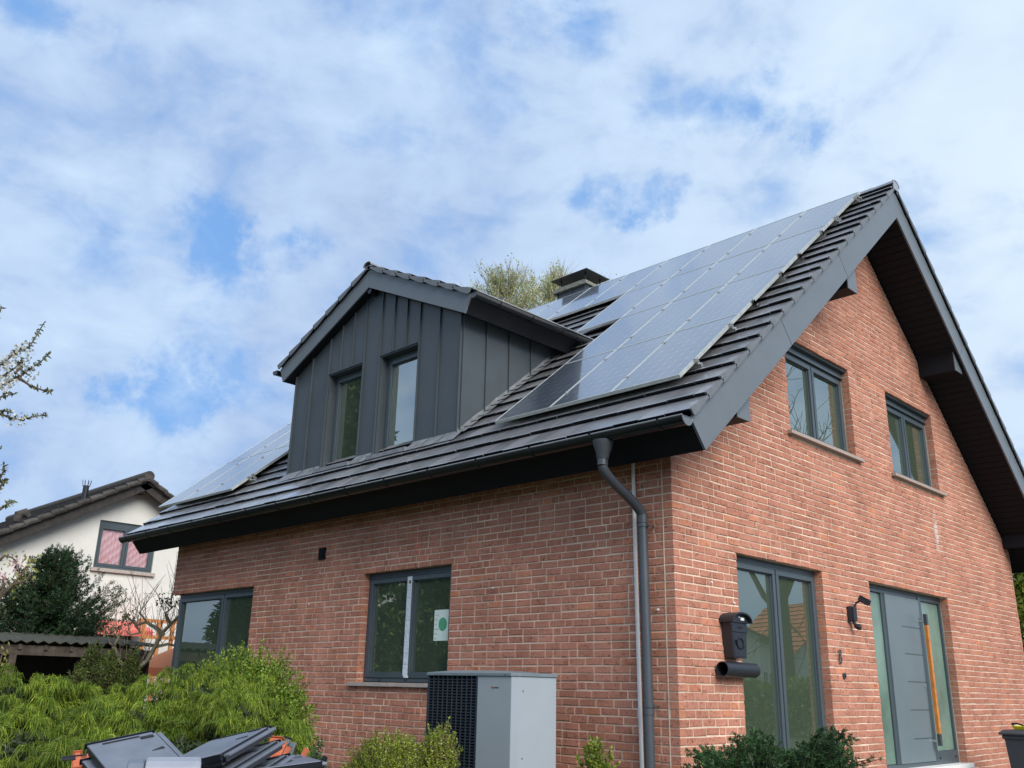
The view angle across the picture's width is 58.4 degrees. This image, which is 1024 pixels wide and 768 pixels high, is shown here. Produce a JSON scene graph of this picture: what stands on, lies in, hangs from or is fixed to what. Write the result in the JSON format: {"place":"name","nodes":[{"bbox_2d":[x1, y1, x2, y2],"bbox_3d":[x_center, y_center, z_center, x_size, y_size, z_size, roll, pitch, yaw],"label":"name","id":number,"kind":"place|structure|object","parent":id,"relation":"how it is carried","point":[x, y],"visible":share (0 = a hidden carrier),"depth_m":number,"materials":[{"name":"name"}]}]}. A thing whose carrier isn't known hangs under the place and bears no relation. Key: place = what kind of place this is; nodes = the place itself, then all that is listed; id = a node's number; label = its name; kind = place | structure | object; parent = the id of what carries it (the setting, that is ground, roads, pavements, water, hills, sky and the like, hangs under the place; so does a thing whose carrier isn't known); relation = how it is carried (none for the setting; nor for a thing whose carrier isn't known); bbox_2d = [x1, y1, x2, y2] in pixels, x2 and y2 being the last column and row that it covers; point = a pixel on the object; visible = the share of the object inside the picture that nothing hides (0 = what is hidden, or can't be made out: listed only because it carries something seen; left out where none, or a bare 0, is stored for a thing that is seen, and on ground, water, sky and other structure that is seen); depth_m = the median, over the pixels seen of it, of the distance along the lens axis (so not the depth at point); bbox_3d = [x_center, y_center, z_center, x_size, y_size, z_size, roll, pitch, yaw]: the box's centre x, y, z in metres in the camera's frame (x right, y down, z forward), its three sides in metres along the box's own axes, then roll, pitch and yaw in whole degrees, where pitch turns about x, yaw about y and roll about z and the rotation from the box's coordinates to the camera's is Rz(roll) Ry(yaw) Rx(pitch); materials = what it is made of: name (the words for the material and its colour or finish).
{"place":"outdoors","nodes":[
{"label":"outdoors","id":0,"kind":"place"},
{"bbox_2d":[0,0,1023,636],"label":"sky","id":1,"kind":"structure","parent":0,"point":[188,187],"materials":[{"name":"blue"}]},
{"bbox_2d":[1011,723,1023,729],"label":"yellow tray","id":2,"kind":"object","parent":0,"point":[1020,727],"visible":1,"depth_m":12.18,"materials":[{"name":"plastic"}]},
{"bbox_3d":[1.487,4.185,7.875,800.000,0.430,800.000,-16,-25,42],"label":"ground","id":3,"kind":"structure","parent":0,"visible":0},
{"bbox_2d":[0,548,40,673],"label":"magnolia","id":4,"kind":"object","parent":3,"relation":"on","point":[17,581],"visible":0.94,"depth_m":9.10,"materials":[{"name":"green plant"}]},
{"bbox_2d":[0,306,52,510],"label":"cherry tree","id":5,"kind":"object","parent":3,"relation":"on","point":[18,366],"visible":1,"depth_m":5.98,"materials":[{"name":"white plant"}]},
{"bbox_2d":[0,663,103,739],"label":"thread cypress","id":6,"kind":"object","parent":3,"relation":"on","point":[54,697],"visible":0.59,"depth_m":6.28,"materials":[{"name":"green plant"}]},
{"bbox_2d":[0,705,116,767],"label":"thread cypress","id":7,"kind":"object","parent":3,"relation":"on","point":[24,745],"visible":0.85,"depth_m":4.92,"materials":[{"name":"green plant"}]},
{"bbox_2d":[0,543,129,661],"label":"yew tree","id":8,"kind":"object","parent":3,"relation":"on","point":[48,602],"visible":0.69,"depth_m":18.57,"materials":[{"name":"green plant"}]},
{"bbox_2d":[0,719,144,767],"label":"thread cypress","id":9,"kind":"object","parent":3,"relation":"on","point":[54,762],"visible":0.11,"depth_m":4.77,"materials":[{"name":"green plant"}]},
{"bbox_2d":[0,631,153,707],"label":"open shed","id":10,"kind":"structure","parent":3,"relation":"on","point":[29,655],"depth_m":16.82,"materials":[{"name":"grey wood"}]},
{"bbox_2d":[65,657,91,705],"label":"thuja","id":11,"kind":"object","parent":3,"relation":"on","point":[77,677],"visible":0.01,"depth_m":8.84,"materials":[{"name":"green plant"}]},
{"bbox_2d":[0,471,179,702],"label":"neighbour house","id":12,"kind":"structure","parent":3,"relation":"on","point":[95,524],"depth_m":26.65,"materials":[{"name":"white paint"}]},
{"bbox_2d":[96,634,129,646],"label":"window","id":13,"kind":"structure","parent":12,"relation":"in","point":[112,636],"depth_m":26.38,"materials":[{"name":"glass"}]},
{"bbox_2d":[93,520,153,572],"bbox_3d":[-11.393,4.799,26.967,0.114,1.360,1.730,-16,-25,42],"label":"window","id":14,"kind":"structure","parent":12,"relation":"in","point":[110,553],"depth_m":26.83,"materials":[{"name":"clear glass"}]},
{"bbox_2d":[77,640,107,708],"bbox_3d":[-4.281,3.498,9.063,0.354,1.877,0.375,-16,-25,42],"label":"thuja","id":15,"kind":"object","parent":3,"relation":"on","point":[91,662],"visible":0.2,"depth_m":9.25,"materials":[{"name":"green plant"}]},
{"bbox_2d":[98,648,123,719],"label":"thuja","id":16,"kind":"object","parent":3,"relation":"on","point":[111,669],"visible":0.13,"depth_m":9.79,"materials":[{"name":"green plant"}]},
{"bbox_2d":[51,692,190,750],"bbox_3d":[-2.637,2.862,6.130,1.144,1.510,1.188,-16,-25,42],"label":"thread cypress","id":17,"kind":"object","parent":3,"relation":"on","point":[122,722],"visible":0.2,"depth_m":6.12,"materials":[{"name":"green plant"}]},
{"bbox_2d":[120,645,142,707],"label":"thuja","id":18,"kind":"object","parent":3,"relation":"on","point":[131,672],"visible":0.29,"depth_m":11.04,"materials":[{"name":"green plant"}]},
{"bbox_2d":[98,557,179,669],"bbox_3d":[-6.554,4.326,16.701,1.843,2.563,1.130,3,-18,-7],"label":"bare fruit tree","id":19,"kind":"object","parent":3,"relation":"on","point":[162,630],"visible":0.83,"depth_m":16.69,"materials":[{"name":"brown plant"}]},
{"bbox_2d":[139,618,176,701],"bbox_3d":[-10.037,7.919,25.052,0.115,2.890,3.985,-16,-25,42],"label":"wooden trellis","id":20,"kind":"object","parent":3,"relation":"on","point":[156,636],"visible":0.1,"depth_m":25.39,"materials":[{"name":"orange wood"}]},
{"bbox_2d":[148,648,173,675],"bbox_3d":[-6.447,6.460,19.635,3.271,2.400,3.271,-2,-19,9],"label":"garden umbrella","id":21,"kind":"object","parent":3,"relation":"on","point":[158,663],"visible":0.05,"depth_m":18.50,"materials":[{"name":"orange fabric"}]},
{"bbox_2d":[77,696,273,754],"bbox_3d":[-2.115,2.725,5.694,1.612,1.515,1.541,-16,-25,42],"label":"thread cypress","id":22,"kind":"object","parent":3,"relation":"on","point":[225,725],"visible":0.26,"depth_m":5.94,"materials":[{"name":"green plant"}]},
{"bbox_2d":[96,662,276,742],"bbox_3d":[-2.547,2.955,6.893,1.514,1.692,1.560,-2,-19,11],"label":"thread cypress","id":23,"kind":"object","parent":3,"relation":"on","point":[176,692],"visible":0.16,"depth_m":6.86,"materials":[{"name":"green plant"}]},
{"bbox_2d":[158,670,317,756],"bbox_3d":[-2.046,2.871,6.473,1.454,1.610,1.283,-16,-25,42],"label":"thread cypress","id":24,"kind":"object","parent":3,"relation":"on","point":[195,710],"visible":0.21,"depth_m":6.42,"materials":[{"name":"green plant"}]},
{"bbox_2d":[183,639,319,756],"bbox_3d":[-2.410,3.188,8.103,1.552,1.812,1.367,-16,-25,42],"label":"green shrub","id":25,"kind":"object","parent":3,"relation":"on","point":[248,667],"visible":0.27,"depth_m":8.07,"materials":[{"name":"green plant"}]},
{"bbox_2d":[268,719,329,767],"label":"green shrub","id":26,"kind":"object","parent":3,"relation":"on","point":[317,756],"visible":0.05,"depth_m":7.78,"materials":[{"name":"green plant"}]},
{"bbox_2d":[341,726,429,767],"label":"box shrub","id":27,"kind":"object","parent":3,"relation":"on","point":[391,753],"visible":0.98,"depth_m":6.25,"materials":[{"name":"green plant"}]},
{"bbox_2d":[416,716,463,767],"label":"box shrub","id":28,"kind":"object","parent":3,"relation":"on","point":[436,756],"visible":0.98,"depth_m":6.28,"materials":[{"name":"green plant"}]},
{"bbox_2d":[425,670,557,767],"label":"heat pump","id":29,"kind":"object","parent":3,"relation":"on","point":[502,719],"visible":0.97,"depth_m":8.30,"materials":[{"name":"silver metal"}]},
{"bbox_2d":[460,253,556,310],"bbox_3d":[-0.222,2.637,26.415,3.412,13.994,3.682,-16,-25,42],"label":"birch tree","id":30,"kind":"object","parent":3,"relation":"on","point":[500,290],"visible":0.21,"depth_m":28.02,"materials":[{"name":"green plant"}]},
{"bbox_2d":[517,255,594,308],"bbox_3d":[1.111,2.812,27.057,3.514,14.122,3.656,-16,-25,42],"label":"birch tree","id":31,"kind":"object","parent":3,"relation":"on","point":[549,288],"visible":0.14,"depth_m":28.54,"materials":[{"name":"green plant"}]},
{"bbox_2d":[118,180,1023,767],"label":"brick house","id":32,"kind":"structure","parent":3,"relation":"on","point":[806,454],"depth_m":11.70,"materials":[{"name":"brick"}]},
{"bbox_2d":[158,457,247,508],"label":"solar panel","id":33,"kind":"object","parent":32,"relation":"attached to","point":[195,487],"visible":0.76,"depth_m":16.81,"materials":[{"name":"glass"}]},
{"bbox_2d":[168,587,253,698],"bbox_3d":[-4.749,4.272,14.510,2.545,1.939,0.087,-16,-25,42],"label":"window","id":34,"kind":"structure","parent":32,"relation":"in","point":[209,621],"depth_m":14.76,"materials":[{"name":"clear glass"}]},
{"bbox_2d":[181,449,273,502],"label":"solar panel","id":35,"kind":"object","parent":32,"relation":"attached to","point":[203,491],"visible":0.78,"depth_m":16.22,"materials":[{"name":"glass"}]},
{"bbox_2d":[205,445,288,496],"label":"solar panel","id":36,"kind":"object","parent":32,"relation":"attached to","point":[250,472],"visible":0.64,"depth_m":15.53,"materials":[{"name":"glass"}]},
{"bbox_2d":[228,424,290,462],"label":"solar panel","id":37,"kind":"object","parent":32,"relation":"attached to","point":[265,442],"visible":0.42,"depth_m":17.93,"materials":[{"name":"glass"}]},
{"bbox_2d":[251,430,290,455],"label":"solar panel","id":38,"kind":"object","parent":32,"relation":"attached to","point":[280,441],"visible":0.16,"depth_m":17.16,"materials":[{"name":"glass"}]},
{"bbox_2d":[276,440,289,448],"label":"solar panel","id":39,"kind":"object","parent":32,"relation":"attached to","point":[285,443],"visible":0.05,"depth_m":16.58,"materials":[{"name":"glass"}]},
{"bbox_2d":[330,369,361,461],"bbox_3d":[-2.384,0.515,13.582,0.830,1.444,0.087,-16,-25,42],"label":"window","id":40,"kind":"structure","parent":32,"relation":"in","point":[348,387],"depth_m":13.68,"materials":[{"name":"clear glass"}]},
{"bbox_2d":[383,349,417,451],"bbox_3d":[-1.482,0.255,12.737,0.823,1.444,0.087,-16,-25,42],"label":"window","id":41,"kind":"structure","parent":32,"relation":"in","point":[402,369],"depth_m":12.83,"materials":[{"name":"clear glass"}]},
{"bbox_2d":[363,566,451,682],"bbox_3d":[-1.258,2.984,11.338,1.711,1.344,0.095,-16,-25,42],"label":"window","id":42,"kind":"structure","parent":32,"relation":"in","point":[407,630],"depth_m":11.35,"materials":[{"name":"clear glass"}]},
{"bbox_2d":[527,301,553,313],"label":"solar panel","id":43,"kind":"object","parent":32,"relation":"attached to","point":[536,310],"visible":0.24,"depth_m":17.73,"materials":[{"name":"glass"}]},
{"bbox_2d":[495,349,615,423],"bbox_3d":[0.579,0.032,11.053,0.917,0.109,1.612,-16,15,42],"label":"solar panel","id":44,"kind":"object","parent":32,"relation":"attached to","point":[550,390],"visible":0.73,"depth_m":10.98,"materials":[{"name":"glass"}]},
{"bbox_2d":[536,288,589,318],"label":"solar panel","id":45,"kind":"object","parent":32,"relation":"attached to","point":[553,308],"visible":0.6,"depth_m":17.01,"materials":[{"name":"glass"}]},
{"bbox_2d":[548,274,627,320],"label":"solar panel","id":46,"kind":"object","parent":32,"relation":"attached to","point":[583,300],"visible":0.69,"depth_m":16.20,"materials":[{"name":"glass"}]},
{"bbox_2d":[549,332,673,409],"bbox_3d":[1.199,-0.147,10.473,0.917,0.109,1.612,-16,15,42],"label":"solar panel","id":47,"kind":"object","parent":32,"relation":"attached to","point":[610,373],"visible":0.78,"depth_m":10.39,"materials":[{"name":"glass"}]},
{"bbox_2d":[565,301,671,363],"bbox_3d":[1.466,-0.664,12.216,0.917,0.109,1.612,-16,15,42],"label":"solar panel","id":48,"kind":"object","parent":32,"relation":"attached to","point":[618,333],"visible":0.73,"depth_m":12.19,"materials":[{"name":"glass"}]},
{"bbox_2d":[576,278,668,332],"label":"solar panel","id":49,"kind":"object","parent":32,"relation":"attached to","point":[620,307],"visible":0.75,"depth_m":13.88,"materials":[{"name":"glass"}]},
{"bbox_2d":[584,260,666,308],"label":"solar panel","id":50,"kind":"object","parent":32,"relation":"attached to","point":[623,286],"visible":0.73,"depth_m":15.61,"materials":[{"name":"glass"}]},
{"bbox_2d":[626,245,708,292],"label":"solar panel","id":51,"kind":"object","parent":32,"relation":"attached to","point":[669,268],"visible":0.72,"depth_m":15.11,"materials":[{"name":"glass"}]},
{"bbox_2d":[623,262,716,316],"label":"solar panel","id":52,"kind":"object","parent":32,"relation":"attached to","point":[670,289],"visible":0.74,"depth_m":13.36,"materials":[{"name":"glass"}]},
{"bbox_2d":[617,284,725,348],"bbox_3d":[2.086,-0.843,11.636,0.917,0.109,1.612,-16,15,42],"label":"solar panel","id":53,"kind":"object","parent":32,"relation":"attached to","point":[673,316],"visible":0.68,"depth_m":11.61,"materials":[{"name":"glass"}]},
{"bbox_2d":[611,313,740,394],"bbox_3d":[1.819,-0.325,9.893,0.917,0.109,1.612,-16,15,42],"label":"solar panel","id":54,"kind":"object","parent":32,"relation":"attached to","point":[677,354],"visible":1,"depth_m":9.79,"materials":[{"name":"glass"}]},
{"bbox_2d":[670,229,754,277],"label":"solar panel","id":55,"kind":"object","parent":32,"relation":"attached to","point":[713,253],"visible":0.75,"depth_m":14.52,"materials":[{"name":"glass"}]},
{"bbox_2d":[673,244,768,300],"bbox_3d":[2.974,-1.540,12.798,0.917,0.109,1.612,-16,15,42],"label":"solar panel","id":56,"kind":"object","parent":32,"relation":"attached to","point":[722,272],"visible":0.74,"depth_m":12.77,"materials":[{"name":"glass"}]},
{"bbox_2d":[676,264,788,331],"bbox_3d":[2.706,-1.022,11.056,0.917,0.109,1.612,-16,15,42],"label":"solar panel","id":57,"kind":"object","parent":32,"relation":"attached to","point":[741,296],"visible":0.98,"depth_m":11.00,"materials":[{"name":"glass"}]},
{"bbox_2d":[719,612,752,658],"bbox_3d":[2.220,2.483,9.059,0.165,0.436,0.364,-16,-25,42],"label":"mailbox","id":58,"kind":"object","parent":32,"relation":"attached to","point":[734,629],"visible":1,"depth_m":9.00,"materials":[{"name":"metal"}]},
{"bbox_2d":[732,632,745,656],"bbox_3d":[2.243,2.563,9.007,0.003,0.221,0.256,-16,-25,42],"label":"door","id":59,"kind":"structure","parent":58,"relation":"in","point":[736,636],"depth_m":9.00,"materials":[{"name":"metal"}]},
{"bbox_2d":[716,661,760,677],"bbox_3d":[2.209,2.793,8.954,0.154,0.139,0.590,-16,-25,42],"label":"newspaper tube","id":60,"kind":"object","parent":32,"relation":"attached to","point":[737,669],"visible":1,"depth_m":8.87,"materials":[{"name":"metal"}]},
{"bbox_2d":[719,211,804,260],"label":"solar panel","id":61,"kind":"object","parent":32,"relation":"attached to","point":[764,235],"visible":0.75,"depth_m":13.95,"materials":[{"name":"glass"}]},
{"bbox_2d":[727,225,827,283],"bbox_3d":[3.594,-1.718,12.218,0.917,0.109,1.612,-16,15,42],"label":"solar panel","id":62,"kind":"object","parent":32,"relation":"attached to","point":[789,251],"visible":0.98,"depth_m":12.17,"materials":[{"name":"glass"}]},
{"bbox_2d":[736,555,826,765],"bbox_3d":[2.875,3.074,9.898,0.087,2.249,1.886,-16,-25,42],"label":"window","id":63,"kind":"structure","parent":32,"relation":"in","point":[786,699],"depth_m":10.01,"materials":[{"name":"clear glass"}]},
{"bbox_2d":[770,191,861,243],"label":"solar panel","id":64,"kind":"object","parent":32,"relation":"attached to","point":[828,213],"visible":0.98,"depth_m":13.34,"materials":[{"name":"glass"}]},
{"bbox_2d":[785,343,846,451],"bbox_3d":[3.869,0.217,11.856,0.215,1.235,1.761,-16,-25,42],"label":"window","id":65,"kind":"structure","parent":32,"relation":"in","point":[813,382],"depth_m":11.94,"materials":[{"name":"clear glass"}]},
{"bbox_2d":[838,649,842,663],"bbox_3d":[3.820,3.169,10.654,0.017,0.161,0.072,-16,-25,42],"label":"house number","id":66,"kind":"object","parent":32,"relation":"attached to","point":[840,653],"visible":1,"depth_m":10.65,"materials":[{"name":"metal"}]},
{"bbox_2d":[847,595,870,629],"bbox_3d":[4.190,2.749,11.037,0.296,0.421,0.182,-4,-19,15],"label":"wall lamp","id":67,"kind":"object","parent":32,"relation":"attached to","point":[852,614],"visible":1,"depth_m":11.00,"materials":[{"name":"metal"}]},
{"bbox_2d":[885,393,930,486],"bbox_3d":[5.911,0.915,13.824,0.215,1.235,1.706,-16,-25,42],"label":"window","id":68,"kind":"structure","parent":32,"relation":"in","point":[906,423],"depth_m":13.94,"materials":[{"name":"clear glass"}]},
{"bbox_2d":[869,584,958,767],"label":"door","id":69,"kind":"structure","parent":32,"relation":"in","point":[918,722],"depth_m":12.24,"materials":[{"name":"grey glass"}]},
{"bbox_2d":[575,735,620,767],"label":"box shrub","id":70,"kind":"object","parent":3,"relation":"on","point":[592,756],"visible":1,"depth_m":5.70,"materials":[{"name":"green plant"}]},
{"bbox_2d":[681,724,881,767],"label":"yew bush","id":71,"kind":"object","parent":3,"relation":"on","point":[821,748],"visible":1,"depth_m":6.01,"materials":[{"name":"green plant"}]},
{"bbox_2d":[998,729,1023,767],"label":"wheelie bin","id":72,"kind":"object","parent":3,"relation":"on","point":[1014,740],"visible":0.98,"depth_m":12.06,"materials":[{"name":"plastic"}]},
{"bbox_2d":[1012,573,1023,650],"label":"garden tree","id":73,"kind":"object","parent":3,"relation":"on","point":[1018,580],"visible":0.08,"depth_m":19.89,"materials":[{"name":"green plant"}]},
{"bbox_3d":[-1.317,2.315,3.358,1.197,0.960,1.500,-16,-25,42],"label":"pallet crate","id":74,"kind":"object","parent":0,"visible":0},
{"bbox_2d":[62,750,88,767],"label":"roof tile","id":75,"kind":"object","parent":74,"relation":"on","point":[76,756],"visible":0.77,"depth_m":3.65,"materials":[{"name":"ceramic"}]},
{"bbox_2d":[127,757,200,767],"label":"ridge tile","id":76,"kind":"object","parent":74,"relation":"on","point":[172,762],"visible":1,"depth_m":3.10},
{"bbox_2d":[282,736,327,767],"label":"roof tile","id":77,"kind":"object","parent":74,"relation":"on","point":[292,745],"visible":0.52,"depth_m":4.09,"materials":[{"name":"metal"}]},
{"bbox_3d":[-1.421,1.586,3.386,0.427,0.228,0.292,-16,-25,42],"label":"roof tile","id":78,"kind":"object","parent":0,"visible":0},
{"bbox_3d":[-1.416,1.538,3.415,0.427,0.227,0.292,-16,-25,42],"label":"roof tile","id":79,"kind":"object","parent":78,"relation":"on","visible":0},
{"bbox_2d":[79,757,96,767],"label":"roof tile","id":80,"kind":"object","parent":79,"relation":"on","point":[88,762],"visible":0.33,"depth_m":3.47,"materials":[{"name":"ceramic"}]},
{"bbox_2d":[84,729,184,767],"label":"roof tile","id":81,"kind":"object","parent":80,"relation":"on","point":[119,752],"visible":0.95,"depth_m":3.53,"materials":[{"name":"ceramic"}]},
{"bbox_3d":[-0.980,1.564,3.618,0.510,0.114,0.469,-16,-25,42],"label":"roof tile","id":82,"kind":"object","parent":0,"visible":0},
{"bbox_2d":[256,753,294,766],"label":"roof tile","id":83,"kind":"object","parent":82,"relation":"on","point":[278,760],"visible":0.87,"depth_m":3.72,"materials":[{"name":"ceramic"}]},
{"bbox_2d":[214,739,285,767],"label":"roof tile","id":84,"kind":"object","parent":83,"relation":"on","point":[255,755],"visible":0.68,"depth_m":3.63,"materials":[{"name":"ceramic"}]},
{"bbox_2d":[184,725,275,767],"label":"roof tile","id":85,"kind":"object","parent":84,"relation":"on","point":[217,752],"visible":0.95,"depth_m":3.61,"materials":[{"name":"ceramic"}]},
{"bbox_2d":[253,754,326,767],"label":"roof tile","id":86,"kind":"object","parent":82,"relation":"on","point":[298,761],"visible":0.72,"depth_m":3.67,"materials":[{"name":"ceramic"}]},
{"bbox_2d":[265,736,308,756],"bbox_3d":[-1.004,1.619,3.982,0.223,0.160,0.126,-9,-21,27],"label":"roof tile","id":87,"kind":"object","parent":86,"relation":"on","point":[288,749],"visible":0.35,"depth_m":4.01,"materials":[{"name":"ceramic"}]}
]}

